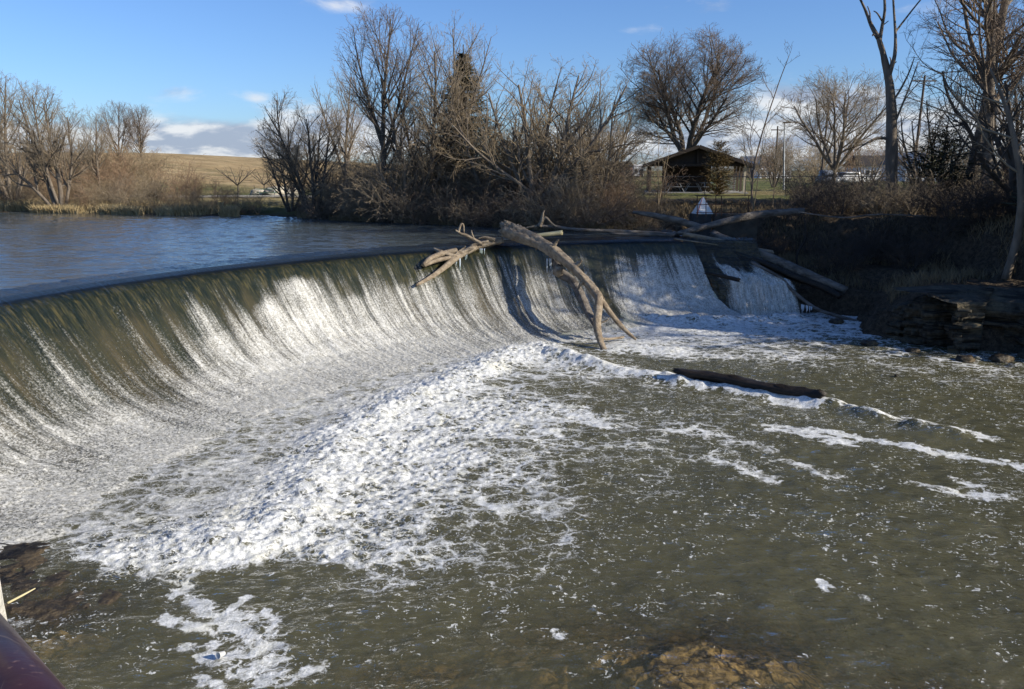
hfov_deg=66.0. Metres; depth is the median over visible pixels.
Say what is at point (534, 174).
shrub
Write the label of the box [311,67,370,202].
tall tree
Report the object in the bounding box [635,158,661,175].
shrub
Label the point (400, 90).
tall tree
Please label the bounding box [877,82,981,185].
multi stem tree
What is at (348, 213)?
shrub
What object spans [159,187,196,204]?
shrub
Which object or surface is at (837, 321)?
boulder
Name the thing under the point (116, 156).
shrub
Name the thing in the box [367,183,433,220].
shrub
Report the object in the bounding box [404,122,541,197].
shrub
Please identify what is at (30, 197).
shrub
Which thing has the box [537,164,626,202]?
shrub
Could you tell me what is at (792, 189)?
shrub
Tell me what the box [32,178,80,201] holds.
shrub
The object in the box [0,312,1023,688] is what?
pool water
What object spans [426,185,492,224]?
shrub
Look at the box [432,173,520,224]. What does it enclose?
shrub
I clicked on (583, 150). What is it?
shrub
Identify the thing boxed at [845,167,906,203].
shrub
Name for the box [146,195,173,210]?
shrub
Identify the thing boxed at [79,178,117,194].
shrub
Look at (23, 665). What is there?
handrail
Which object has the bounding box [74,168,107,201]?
shrub
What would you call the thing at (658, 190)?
shrub
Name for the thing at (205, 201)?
shrub
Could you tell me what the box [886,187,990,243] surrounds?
shrub
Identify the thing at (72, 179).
shrub
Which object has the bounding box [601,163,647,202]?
shrub
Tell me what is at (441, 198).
shrub
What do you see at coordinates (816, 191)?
shrub
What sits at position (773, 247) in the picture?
shrub
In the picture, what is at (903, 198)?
shrub
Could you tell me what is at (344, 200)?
shrub
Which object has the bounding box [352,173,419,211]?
shrub
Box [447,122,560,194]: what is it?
shrub
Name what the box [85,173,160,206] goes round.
shrub
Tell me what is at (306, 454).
spray
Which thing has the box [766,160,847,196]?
shrub
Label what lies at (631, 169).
school hall
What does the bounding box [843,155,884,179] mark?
house
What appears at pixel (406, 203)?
shrub
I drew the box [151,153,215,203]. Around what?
shrub
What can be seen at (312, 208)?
shrub
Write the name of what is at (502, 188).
shrub
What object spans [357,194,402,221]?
shrub
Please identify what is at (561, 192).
shrub
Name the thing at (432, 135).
multi stem tree
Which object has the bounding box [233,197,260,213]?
shrub
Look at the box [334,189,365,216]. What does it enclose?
shrub
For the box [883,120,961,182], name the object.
multi stem tree
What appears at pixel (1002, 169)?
shrub
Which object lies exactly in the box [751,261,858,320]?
driftwood log
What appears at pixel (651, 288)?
falling water
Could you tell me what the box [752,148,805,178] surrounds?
shrub
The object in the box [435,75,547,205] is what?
multi stem tree
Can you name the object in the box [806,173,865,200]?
shrub
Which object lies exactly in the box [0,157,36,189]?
shrub
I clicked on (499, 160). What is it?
shrub
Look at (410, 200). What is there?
shrub
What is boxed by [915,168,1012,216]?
shrub
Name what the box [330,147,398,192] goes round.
shrub
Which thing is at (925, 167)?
juniper
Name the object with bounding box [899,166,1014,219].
shrub
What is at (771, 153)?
shrub
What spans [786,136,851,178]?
shrub
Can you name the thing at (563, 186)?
shrub
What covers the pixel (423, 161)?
shrub
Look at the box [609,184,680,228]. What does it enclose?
shrub
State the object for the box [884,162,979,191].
shrub
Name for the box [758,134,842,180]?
shrub
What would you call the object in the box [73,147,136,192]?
shrub
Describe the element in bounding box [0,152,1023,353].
ground
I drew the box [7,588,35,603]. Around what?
stick
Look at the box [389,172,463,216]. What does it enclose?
shrub
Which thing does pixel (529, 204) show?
shrub
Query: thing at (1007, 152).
crooked tree
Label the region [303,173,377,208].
shrub
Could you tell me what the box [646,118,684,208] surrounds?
sapling
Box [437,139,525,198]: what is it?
shrub
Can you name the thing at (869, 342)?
boulder
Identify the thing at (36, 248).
pond water
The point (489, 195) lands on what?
shrub
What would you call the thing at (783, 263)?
driftwood log
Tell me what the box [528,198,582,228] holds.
shrub
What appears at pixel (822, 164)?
utility pole
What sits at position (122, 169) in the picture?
shrub
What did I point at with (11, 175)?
shrub
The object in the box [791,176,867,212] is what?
shrub
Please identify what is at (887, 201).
shrub
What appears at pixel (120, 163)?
shrub
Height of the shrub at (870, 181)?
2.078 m
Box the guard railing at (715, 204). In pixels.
[696,195,750,215]
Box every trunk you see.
[498,220,636,348]
[549,257,593,325]
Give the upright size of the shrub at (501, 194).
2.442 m
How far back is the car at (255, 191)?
76.20 m
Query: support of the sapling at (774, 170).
on the ground at (964, 250)
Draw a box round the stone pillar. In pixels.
[0,582,6,619]
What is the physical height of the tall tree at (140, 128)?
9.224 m
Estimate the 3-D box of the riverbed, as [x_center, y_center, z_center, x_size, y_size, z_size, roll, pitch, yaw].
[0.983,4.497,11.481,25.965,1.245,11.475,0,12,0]
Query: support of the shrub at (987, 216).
on the ground at (964, 250)
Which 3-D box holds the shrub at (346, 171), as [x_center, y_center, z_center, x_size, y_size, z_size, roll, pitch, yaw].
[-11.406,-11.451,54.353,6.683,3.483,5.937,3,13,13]
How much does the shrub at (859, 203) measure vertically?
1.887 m
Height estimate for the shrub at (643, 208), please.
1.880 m
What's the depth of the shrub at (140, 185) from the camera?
59.88 m
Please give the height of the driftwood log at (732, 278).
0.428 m
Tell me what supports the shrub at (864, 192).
on the ground at (964, 250)
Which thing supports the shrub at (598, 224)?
on the ground at (964, 250)
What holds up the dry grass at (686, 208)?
on the ground at (964, 250)
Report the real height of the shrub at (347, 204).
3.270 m
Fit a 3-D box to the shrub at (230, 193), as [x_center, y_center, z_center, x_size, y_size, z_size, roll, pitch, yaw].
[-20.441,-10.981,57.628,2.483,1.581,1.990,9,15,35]
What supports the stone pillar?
on the ground at (964, 250)
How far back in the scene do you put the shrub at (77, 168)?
65.85 m
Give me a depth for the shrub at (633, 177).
42.86 m
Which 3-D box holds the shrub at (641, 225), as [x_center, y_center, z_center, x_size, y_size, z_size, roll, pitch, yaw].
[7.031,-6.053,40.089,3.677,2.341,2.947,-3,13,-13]
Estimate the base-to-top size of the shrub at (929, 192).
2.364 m
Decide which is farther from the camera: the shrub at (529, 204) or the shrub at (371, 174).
the shrub at (371, 174)
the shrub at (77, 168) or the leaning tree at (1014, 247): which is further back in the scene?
the shrub at (77, 168)
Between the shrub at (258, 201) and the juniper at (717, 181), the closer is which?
the shrub at (258, 201)
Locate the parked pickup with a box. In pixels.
[815,170,839,187]
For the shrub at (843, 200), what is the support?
on the ground at (964, 250)
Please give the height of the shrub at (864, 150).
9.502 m
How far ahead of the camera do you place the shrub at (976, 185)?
39.42 m
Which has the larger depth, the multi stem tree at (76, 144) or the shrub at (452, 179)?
the multi stem tree at (76, 144)
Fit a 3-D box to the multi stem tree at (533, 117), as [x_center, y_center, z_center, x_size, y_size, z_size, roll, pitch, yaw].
[3.170,-12.193,46.385,7.336,7.619,7.247,2,13,8]
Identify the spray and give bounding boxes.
[1,266,718,564]
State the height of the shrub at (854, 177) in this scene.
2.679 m
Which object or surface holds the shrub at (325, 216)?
on the ground at (964, 250)
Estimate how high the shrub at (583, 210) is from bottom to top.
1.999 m
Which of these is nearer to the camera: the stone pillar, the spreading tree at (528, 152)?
the stone pillar
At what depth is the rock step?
35.44 m
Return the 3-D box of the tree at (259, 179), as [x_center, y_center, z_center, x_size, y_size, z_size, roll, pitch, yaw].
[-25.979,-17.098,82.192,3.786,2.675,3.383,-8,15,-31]
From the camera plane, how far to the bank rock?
12.27 m
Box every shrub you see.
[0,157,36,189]
[0,158,32,190]
[0,178,55,203]
[0,179,39,202]
[0,186,18,199]
[3,179,32,195]
[11,174,55,198]
[20,171,62,199]
[25,140,104,196]
[27,158,51,188]
[29,147,87,194]
[29,196,57,206]
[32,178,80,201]
[38,167,95,197]
[46,170,72,194]
[50,163,90,199]
[57,190,78,204]
[60,134,162,195]
[64,183,86,199]
[68,176,129,203]
[69,180,113,211]
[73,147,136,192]
[73,179,114,201]
[73,184,96,208]
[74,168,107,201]
[76,141,160,196]
[76,160,119,199]
[78,143,160,192]
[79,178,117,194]
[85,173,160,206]
[88,144,137,196]
[94,179,165,205]
[98,161,134,193]
[108,142,186,188]
[108,167,166,199]
[110,145,187,191]
[110,191,147,208]
[114,180,139,200]
[115,148,179,180]
[116,153,167,190]
[125,172,163,200]
[133,175,180,198]
[138,192,173,209]
[139,174,181,201]
[144,155,165,185]
[144,178,187,200]
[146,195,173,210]
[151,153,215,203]
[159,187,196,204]
[164,172,214,201]
[164,173,187,200]
[166,185,210,208]
[170,191,200,203]
[183,172,208,202]
[190,190,220,211]
[194,173,231,201]
[212,187,241,202]
[215,182,230,205]
[217,185,246,203]
[228,195,258,212]
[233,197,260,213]
[235,184,281,213]
[253,120,373,202]
[274,176,341,211]
[284,173,354,215]
[286,161,355,207]
[287,186,347,219]
[301,186,344,219]
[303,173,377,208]
[304,162,381,213]
[305,171,344,208]
[308,154,367,198]
[308,169,402,219]
[321,154,378,190]
[325,152,413,200]
[325,191,389,218]
[327,183,380,215]
[329,183,386,219]
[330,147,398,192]
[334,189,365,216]
[335,154,396,191]
[340,166,435,223]
[344,179,395,210]
[345,194,388,221]
[350,152,407,192]
[350,176,429,216]
[351,124,444,188]
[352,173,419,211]
[353,178,392,211]
[354,131,434,187]
[357,153,439,200]
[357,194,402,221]
[361,153,482,202]
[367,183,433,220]
[369,199,416,221]
[371,141,489,199]
[373,186,437,222]
[378,136,455,194]
[386,184,447,215]
[388,147,483,201]
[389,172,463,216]
[393,154,483,199]
[394,195,436,223]
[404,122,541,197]
[407,201,450,225]
[411,171,464,200]
[412,159,493,199]
[415,176,484,215]
[420,147,520,199]
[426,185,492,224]
[428,198,466,220]
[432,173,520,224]
[435,191,496,224]
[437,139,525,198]
[441,119,568,201]
[446,192,508,225]
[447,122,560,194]
[448,176,509,212]
[452,195,497,225]
[458,118,564,192]
[464,201,501,226]
[465,175,525,206]
[466,174,520,213]
[471,142,585,190]
[472,173,539,213]
[474,174,527,199]
[476,197,526,225]
[478,198,513,224]
[480,138,604,193]
[484,170,551,206]
[486,117,617,190]
[490,169,545,200]
[490,170,582,216]
[497,162,605,221]
[500,202,529,222]
[504,167,566,207]
[506,110,685,204]
[506,176,602,224]
[506,195,553,224]
[507,185,576,228]
[507,188,592,228]
[518,159,585,204]
[520,159,608,211]
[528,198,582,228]
[534,112,632,191]
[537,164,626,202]
[542,179,638,228]
[543,174,611,212]
[544,140,664,207]
[544,148,655,210]
[548,190,612,226]
[548,202,598,230]
[550,194,609,227]
[565,176,656,225]
[565,191,634,226]
[584,180,636,210]
[591,178,616,208]
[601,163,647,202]
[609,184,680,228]
[612,173,640,212]
[620,205,689,240]
[623,163,664,203]
[627,194,663,226]
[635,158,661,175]
[641,161,697,204]
[643,220,664,240]
[720,130,802,178]
[723,145,785,177]
[726,233,784,253]
[748,225,789,254]
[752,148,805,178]
[755,190,804,219]
[758,134,791,178]
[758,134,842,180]
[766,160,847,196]
[767,163,860,211]
[771,162,830,207]
[774,167,847,195]
[780,140,828,175]
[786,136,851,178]
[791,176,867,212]
[792,183,843,216]
[795,179,839,208]
[796,164,874,214]
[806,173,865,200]
[806,186,857,213]
[807,144,867,171]
[812,163,884,193]
[813,132,873,171]
[826,169,926,215]
[832,180,897,213]
[835,169,885,198]
[840,172,900,208]
[841,139,884,157]
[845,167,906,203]
[857,169,941,214]
[862,184,913,212]
[870,171,924,203]
[878,192,921,214]
[883,170,971,213]
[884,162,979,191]
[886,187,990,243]
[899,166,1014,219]
[901,168,971,208]
[902,194,962,216]
[905,173,986,207]
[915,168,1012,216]
[936,144,980,177]
[937,158,1008,192]
[944,181,1011,225]
[948,183,1016,222]
[950,169,1007,209]
[953,171,1008,193]
[957,184,1016,219]
[958,156,1001,174]
[986,192,1016,220]
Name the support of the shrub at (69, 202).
on the ground at (964, 250)
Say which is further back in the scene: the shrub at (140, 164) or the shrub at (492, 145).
the shrub at (140, 164)
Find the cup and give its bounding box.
[215,651,225,658]
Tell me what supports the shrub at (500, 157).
on the ground at (964, 250)
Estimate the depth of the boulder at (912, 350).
27.38 m
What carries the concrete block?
on the ground at (964, 250)
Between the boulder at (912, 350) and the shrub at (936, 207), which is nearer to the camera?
the boulder at (912, 350)
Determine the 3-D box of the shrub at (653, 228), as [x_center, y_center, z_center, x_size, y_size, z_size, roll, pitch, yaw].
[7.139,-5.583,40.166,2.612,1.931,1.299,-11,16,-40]
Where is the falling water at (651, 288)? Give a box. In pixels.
[0,236,743,551]
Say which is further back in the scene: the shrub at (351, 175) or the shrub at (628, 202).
the shrub at (351, 175)
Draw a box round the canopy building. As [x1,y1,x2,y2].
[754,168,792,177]
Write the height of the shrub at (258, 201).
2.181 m
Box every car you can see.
[250,188,264,194]
[263,186,287,194]
[830,172,868,184]
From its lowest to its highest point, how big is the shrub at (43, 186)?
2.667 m
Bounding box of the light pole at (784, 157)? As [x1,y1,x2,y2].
[783,122,790,188]
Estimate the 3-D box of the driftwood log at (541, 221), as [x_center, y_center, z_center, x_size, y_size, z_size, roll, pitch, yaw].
[4.156,-5.593,36.375,7.274,1.186,0.316,-1,12,-3]
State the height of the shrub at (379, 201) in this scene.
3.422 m
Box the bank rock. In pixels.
[0,540,102,600]
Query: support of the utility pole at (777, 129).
on the ground at (964, 250)
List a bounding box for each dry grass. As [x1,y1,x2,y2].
[0,198,241,216]
[295,196,607,230]
[583,198,763,241]
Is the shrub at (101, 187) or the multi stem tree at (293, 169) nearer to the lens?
the multi stem tree at (293, 169)
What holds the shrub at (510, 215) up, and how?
on the ground at (964, 250)
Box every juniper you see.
[700,139,735,194]
[900,124,982,202]
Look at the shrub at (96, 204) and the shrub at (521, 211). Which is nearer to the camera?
the shrub at (521, 211)
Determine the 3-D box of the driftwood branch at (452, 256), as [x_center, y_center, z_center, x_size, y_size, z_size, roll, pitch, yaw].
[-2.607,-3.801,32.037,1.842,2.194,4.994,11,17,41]
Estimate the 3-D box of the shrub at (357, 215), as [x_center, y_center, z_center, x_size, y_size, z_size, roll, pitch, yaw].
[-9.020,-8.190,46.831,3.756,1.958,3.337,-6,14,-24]
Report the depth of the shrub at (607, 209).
40.05 m
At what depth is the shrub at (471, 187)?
45.49 m
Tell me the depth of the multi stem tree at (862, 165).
58.33 m
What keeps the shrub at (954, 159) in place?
on the ground at (964, 250)
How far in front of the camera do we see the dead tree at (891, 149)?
41.98 m
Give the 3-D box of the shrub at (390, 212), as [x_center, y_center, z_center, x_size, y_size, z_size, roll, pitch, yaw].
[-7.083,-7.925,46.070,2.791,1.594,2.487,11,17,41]
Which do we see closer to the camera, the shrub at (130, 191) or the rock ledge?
the rock ledge
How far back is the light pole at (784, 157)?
77.82 m
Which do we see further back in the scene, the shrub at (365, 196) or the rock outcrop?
the shrub at (365, 196)
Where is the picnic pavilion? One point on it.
(693, 159)
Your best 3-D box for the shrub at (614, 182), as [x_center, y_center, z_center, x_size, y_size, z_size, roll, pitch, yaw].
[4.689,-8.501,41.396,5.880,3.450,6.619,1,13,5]
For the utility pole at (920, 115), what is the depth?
74.78 m
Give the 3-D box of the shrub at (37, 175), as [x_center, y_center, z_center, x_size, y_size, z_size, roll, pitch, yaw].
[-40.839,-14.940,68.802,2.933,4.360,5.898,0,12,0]
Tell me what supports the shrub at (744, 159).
on the ground at (964, 250)
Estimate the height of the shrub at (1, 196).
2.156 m
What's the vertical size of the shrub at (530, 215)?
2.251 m
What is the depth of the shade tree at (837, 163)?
70.73 m
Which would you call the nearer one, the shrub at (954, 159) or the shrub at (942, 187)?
the shrub at (942, 187)
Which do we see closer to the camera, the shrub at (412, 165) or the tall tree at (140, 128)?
the shrub at (412, 165)
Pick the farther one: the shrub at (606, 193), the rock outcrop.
the shrub at (606, 193)
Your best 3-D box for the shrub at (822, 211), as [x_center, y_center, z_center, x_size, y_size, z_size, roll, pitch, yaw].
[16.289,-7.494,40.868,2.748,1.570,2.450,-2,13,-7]
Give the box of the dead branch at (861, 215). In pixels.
[798,211,927,217]
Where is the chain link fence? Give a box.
[631,176,999,195]
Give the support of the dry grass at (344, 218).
on the ground at (964, 250)
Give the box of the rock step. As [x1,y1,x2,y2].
[687,239,799,313]
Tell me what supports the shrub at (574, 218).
on the ground at (964, 250)
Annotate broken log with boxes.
[538,230,562,236]
[609,233,674,236]
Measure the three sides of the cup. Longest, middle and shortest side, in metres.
0.106 x 0.090 x 0.090 m
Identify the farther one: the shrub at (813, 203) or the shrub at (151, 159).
the shrub at (151, 159)
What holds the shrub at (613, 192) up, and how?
on the ground at (964, 250)
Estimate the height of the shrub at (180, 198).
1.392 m
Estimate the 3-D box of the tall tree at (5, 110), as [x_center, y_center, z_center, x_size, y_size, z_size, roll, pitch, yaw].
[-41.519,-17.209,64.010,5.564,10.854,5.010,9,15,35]
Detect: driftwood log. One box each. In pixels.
[525,211,679,235]
[632,211,701,231]
[674,238,717,244]
[676,208,804,234]
[682,232,773,253]
[704,271,740,281]
[709,230,847,293]
[733,251,842,298]
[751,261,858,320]
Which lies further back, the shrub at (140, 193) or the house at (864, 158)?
the house at (864, 158)
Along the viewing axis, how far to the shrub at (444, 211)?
43.96 m
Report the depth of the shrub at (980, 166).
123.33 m
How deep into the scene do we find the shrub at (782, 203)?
40.22 m
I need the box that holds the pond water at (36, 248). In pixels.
[0,212,681,288]
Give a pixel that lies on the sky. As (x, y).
(205, 69)
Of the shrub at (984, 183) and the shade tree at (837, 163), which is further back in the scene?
the shade tree at (837, 163)
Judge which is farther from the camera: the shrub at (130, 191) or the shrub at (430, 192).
the shrub at (130, 191)
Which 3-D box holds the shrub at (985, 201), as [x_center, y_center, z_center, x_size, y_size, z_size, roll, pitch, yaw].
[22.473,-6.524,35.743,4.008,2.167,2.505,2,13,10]
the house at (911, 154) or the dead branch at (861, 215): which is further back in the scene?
the house at (911, 154)
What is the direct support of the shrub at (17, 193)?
on the ground at (964, 250)
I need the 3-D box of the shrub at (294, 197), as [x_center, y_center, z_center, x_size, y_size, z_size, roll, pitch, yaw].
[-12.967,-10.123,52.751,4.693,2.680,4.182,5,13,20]
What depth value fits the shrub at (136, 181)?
62.15 m
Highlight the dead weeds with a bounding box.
[759,194,1023,303]
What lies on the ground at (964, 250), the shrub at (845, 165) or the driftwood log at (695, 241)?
the shrub at (845, 165)
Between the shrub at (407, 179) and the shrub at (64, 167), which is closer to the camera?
the shrub at (407, 179)
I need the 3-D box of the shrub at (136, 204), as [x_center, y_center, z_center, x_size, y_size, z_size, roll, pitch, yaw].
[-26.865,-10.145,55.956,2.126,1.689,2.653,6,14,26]
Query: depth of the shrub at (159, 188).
64.00 m
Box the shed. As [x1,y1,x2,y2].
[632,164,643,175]
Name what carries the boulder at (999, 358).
in the pool water at (530, 518)
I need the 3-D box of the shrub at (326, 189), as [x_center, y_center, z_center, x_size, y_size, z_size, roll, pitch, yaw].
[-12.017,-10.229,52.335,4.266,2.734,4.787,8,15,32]
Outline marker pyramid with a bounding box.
[692,197,712,213]
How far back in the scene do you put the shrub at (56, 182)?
60.35 m
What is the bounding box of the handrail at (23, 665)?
[0,613,65,688]
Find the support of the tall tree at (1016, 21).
on the ground at (964, 250)
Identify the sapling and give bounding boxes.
[563,153,592,225]
[565,142,607,226]
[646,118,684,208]
[725,86,792,211]
[732,42,797,208]
[766,138,793,205]
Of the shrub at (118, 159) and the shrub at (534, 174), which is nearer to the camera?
the shrub at (534, 174)
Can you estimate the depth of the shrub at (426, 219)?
44.14 m
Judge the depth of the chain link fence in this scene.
58.66 m
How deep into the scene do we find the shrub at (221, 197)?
57.04 m
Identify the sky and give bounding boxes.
[0,0,1023,170]
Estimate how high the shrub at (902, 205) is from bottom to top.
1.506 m
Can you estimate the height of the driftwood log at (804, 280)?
1.944 m
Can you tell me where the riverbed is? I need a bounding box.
[22,617,939,688]
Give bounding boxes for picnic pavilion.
[641,145,753,193]
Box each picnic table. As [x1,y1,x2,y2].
[663,182,685,191]
[684,182,701,191]
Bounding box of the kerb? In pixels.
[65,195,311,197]
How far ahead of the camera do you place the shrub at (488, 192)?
44.51 m
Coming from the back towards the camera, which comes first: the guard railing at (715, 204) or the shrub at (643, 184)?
the shrub at (643, 184)
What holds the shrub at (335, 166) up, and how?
on the ground at (964, 250)
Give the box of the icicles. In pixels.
[801,304,811,312]
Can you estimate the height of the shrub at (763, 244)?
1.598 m
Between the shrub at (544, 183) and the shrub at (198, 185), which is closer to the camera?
the shrub at (544, 183)
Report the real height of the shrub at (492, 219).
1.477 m
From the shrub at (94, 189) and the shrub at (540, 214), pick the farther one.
the shrub at (94, 189)
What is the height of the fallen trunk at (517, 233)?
4.340 m
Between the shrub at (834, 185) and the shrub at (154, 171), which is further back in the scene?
the shrub at (154, 171)
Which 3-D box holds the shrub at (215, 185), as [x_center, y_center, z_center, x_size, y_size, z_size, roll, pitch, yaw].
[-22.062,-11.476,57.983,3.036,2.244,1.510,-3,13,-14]
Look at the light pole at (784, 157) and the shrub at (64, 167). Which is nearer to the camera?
the shrub at (64, 167)
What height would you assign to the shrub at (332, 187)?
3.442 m
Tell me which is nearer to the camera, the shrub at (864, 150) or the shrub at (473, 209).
the shrub at (473, 209)
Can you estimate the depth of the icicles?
33.34 m
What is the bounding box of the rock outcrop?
[878,284,1023,357]
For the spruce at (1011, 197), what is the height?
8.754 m
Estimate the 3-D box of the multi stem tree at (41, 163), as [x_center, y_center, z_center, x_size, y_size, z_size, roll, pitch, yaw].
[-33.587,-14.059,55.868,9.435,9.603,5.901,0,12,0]
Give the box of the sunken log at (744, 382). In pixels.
[672,368,827,398]
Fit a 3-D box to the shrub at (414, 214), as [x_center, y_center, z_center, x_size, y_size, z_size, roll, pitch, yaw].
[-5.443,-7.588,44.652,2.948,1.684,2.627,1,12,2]
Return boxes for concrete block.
[688,213,711,239]
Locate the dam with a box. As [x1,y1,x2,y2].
[0,241,710,525]
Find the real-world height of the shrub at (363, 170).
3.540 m
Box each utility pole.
[771,126,782,183]
[821,106,836,169]
[912,75,933,177]
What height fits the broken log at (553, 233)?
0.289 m
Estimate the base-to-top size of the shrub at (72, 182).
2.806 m
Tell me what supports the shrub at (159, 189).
on the ground at (964, 250)
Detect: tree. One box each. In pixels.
[0,69,33,188]
[0,73,102,206]
[0,107,47,201]
[0,119,74,193]
[37,124,115,182]
[68,107,116,188]
[91,101,138,157]
[120,103,158,177]
[216,165,254,190]
[243,169,272,189]
[248,116,324,211]
[250,86,355,214]
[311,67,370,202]
[331,1,443,210]
[350,32,487,204]
[354,124,455,221]
[405,11,506,177]
[424,53,659,211]
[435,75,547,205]
[501,69,628,189]
[538,86,645,208]
[571,91,651,189]
[613,22,772,156]
[755,134,794,186]
[774,65,914,187]
[841,141,902,194]
[857,0,920,206]
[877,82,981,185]
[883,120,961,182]
[889,30,1023,279]
[890,17,1023,216]
[905,0,1023,192]
[916,0,1023,196]
[947,8,1023,180]
[998,1,1023,57]
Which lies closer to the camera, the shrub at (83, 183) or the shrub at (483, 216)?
the shrub at (483, 216)
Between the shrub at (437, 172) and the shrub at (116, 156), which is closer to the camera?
the shrub at (437, 172)
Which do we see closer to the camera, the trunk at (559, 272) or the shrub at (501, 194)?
the trunk at (559, 272)
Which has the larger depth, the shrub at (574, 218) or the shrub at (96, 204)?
the shrub at (96, 204)
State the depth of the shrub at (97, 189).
58.83 m
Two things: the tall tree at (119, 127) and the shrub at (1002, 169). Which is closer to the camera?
the shrub at (1002, 169)
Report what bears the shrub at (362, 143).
on the ground at (964, 250)
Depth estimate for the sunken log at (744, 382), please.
22.41 m
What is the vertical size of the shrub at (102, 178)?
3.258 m
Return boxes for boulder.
[829,318,843,323]
[861,339,878,345]
[905,347,919,352]
[955,355,975,362]
[988,353,1014,362]
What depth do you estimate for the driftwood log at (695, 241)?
35.67 m
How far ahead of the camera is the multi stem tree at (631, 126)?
48.34 m
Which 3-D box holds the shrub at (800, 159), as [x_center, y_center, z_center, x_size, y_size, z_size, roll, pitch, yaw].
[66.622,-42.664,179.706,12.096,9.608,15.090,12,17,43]
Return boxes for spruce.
[411,45,505,188]
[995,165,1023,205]
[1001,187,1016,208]
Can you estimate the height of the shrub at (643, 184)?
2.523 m
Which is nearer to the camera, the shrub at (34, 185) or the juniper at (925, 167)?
the juniper at (925, 167)
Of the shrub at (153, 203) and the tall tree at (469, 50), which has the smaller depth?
the tall tree at (469, 50)
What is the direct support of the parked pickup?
on the ground at (964, 250)
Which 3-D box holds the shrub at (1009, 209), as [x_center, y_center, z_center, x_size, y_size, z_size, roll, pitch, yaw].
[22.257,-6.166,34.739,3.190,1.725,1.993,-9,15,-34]
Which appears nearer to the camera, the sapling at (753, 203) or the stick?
the stick
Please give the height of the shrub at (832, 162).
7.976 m
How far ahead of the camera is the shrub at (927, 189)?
41.34 m
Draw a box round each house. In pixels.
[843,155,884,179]
[878,153,936,181]
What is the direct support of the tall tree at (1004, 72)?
on the ground at (964, 250)
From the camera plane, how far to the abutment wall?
39.41 m
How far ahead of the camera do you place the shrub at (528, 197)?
40.96 m
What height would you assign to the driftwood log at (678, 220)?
0.938 m
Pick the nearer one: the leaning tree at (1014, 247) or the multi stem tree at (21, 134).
the leaning tree at (1014, 247)
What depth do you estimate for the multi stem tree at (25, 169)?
60.68 m
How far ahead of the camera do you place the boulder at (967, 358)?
26.07 m
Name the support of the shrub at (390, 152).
on the ground at (964, 250)
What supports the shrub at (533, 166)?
on the ground at (964, 250)
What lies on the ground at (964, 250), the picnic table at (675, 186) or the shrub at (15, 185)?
the shrub at (15, 185)
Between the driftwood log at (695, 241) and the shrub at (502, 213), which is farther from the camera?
the shrub at (502, 213)
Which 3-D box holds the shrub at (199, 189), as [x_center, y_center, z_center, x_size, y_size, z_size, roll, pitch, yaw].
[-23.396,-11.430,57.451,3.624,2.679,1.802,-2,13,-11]
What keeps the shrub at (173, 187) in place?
on the ground at (964, 250)
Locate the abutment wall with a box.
[712,213,757,242]
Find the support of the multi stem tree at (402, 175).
on the ground at (964, 250)
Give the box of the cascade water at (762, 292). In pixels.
[702,237,800,315]
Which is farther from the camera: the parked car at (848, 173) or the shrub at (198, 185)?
the parked car at (848, 173)
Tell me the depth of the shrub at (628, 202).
39.82 m
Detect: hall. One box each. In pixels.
[613,161,634,175]
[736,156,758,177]
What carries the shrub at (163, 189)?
on the ground at (964, 250)
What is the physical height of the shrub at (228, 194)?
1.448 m
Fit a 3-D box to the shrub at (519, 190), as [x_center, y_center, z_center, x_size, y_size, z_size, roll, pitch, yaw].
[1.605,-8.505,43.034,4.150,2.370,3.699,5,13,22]
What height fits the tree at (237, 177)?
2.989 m
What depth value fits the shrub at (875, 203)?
39.61 m
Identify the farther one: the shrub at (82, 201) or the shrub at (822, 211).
the shrub at (82, 201)
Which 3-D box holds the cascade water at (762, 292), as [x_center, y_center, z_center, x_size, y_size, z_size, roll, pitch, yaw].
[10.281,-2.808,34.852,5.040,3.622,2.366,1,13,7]
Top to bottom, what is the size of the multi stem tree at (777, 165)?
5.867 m
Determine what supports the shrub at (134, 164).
on the ground at (964, 250)
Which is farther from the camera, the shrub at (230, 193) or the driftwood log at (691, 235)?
the shrub at (230, 193)
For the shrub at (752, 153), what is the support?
on the ground at (964, 250)
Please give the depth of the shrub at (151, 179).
73.36 m
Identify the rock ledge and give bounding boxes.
[3,589,121,639]
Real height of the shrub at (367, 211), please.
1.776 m
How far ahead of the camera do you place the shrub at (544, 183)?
41.52 m
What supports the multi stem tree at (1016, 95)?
on the ground at (964, 250)
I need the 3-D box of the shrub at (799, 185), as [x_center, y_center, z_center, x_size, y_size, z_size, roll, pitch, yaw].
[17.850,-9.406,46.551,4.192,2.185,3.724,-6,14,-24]
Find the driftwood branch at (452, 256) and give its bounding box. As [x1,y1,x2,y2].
[416,223,503,285]
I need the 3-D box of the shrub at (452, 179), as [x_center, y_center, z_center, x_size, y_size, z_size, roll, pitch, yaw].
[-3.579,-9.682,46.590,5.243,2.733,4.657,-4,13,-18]
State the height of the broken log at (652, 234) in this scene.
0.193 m
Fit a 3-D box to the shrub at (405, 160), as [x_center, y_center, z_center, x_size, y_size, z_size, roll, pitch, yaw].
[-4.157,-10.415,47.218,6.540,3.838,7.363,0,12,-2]
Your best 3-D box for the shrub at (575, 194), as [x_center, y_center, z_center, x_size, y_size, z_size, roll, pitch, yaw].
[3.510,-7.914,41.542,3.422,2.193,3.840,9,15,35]
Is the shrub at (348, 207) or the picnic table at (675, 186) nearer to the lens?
the shrub at (348, 207)

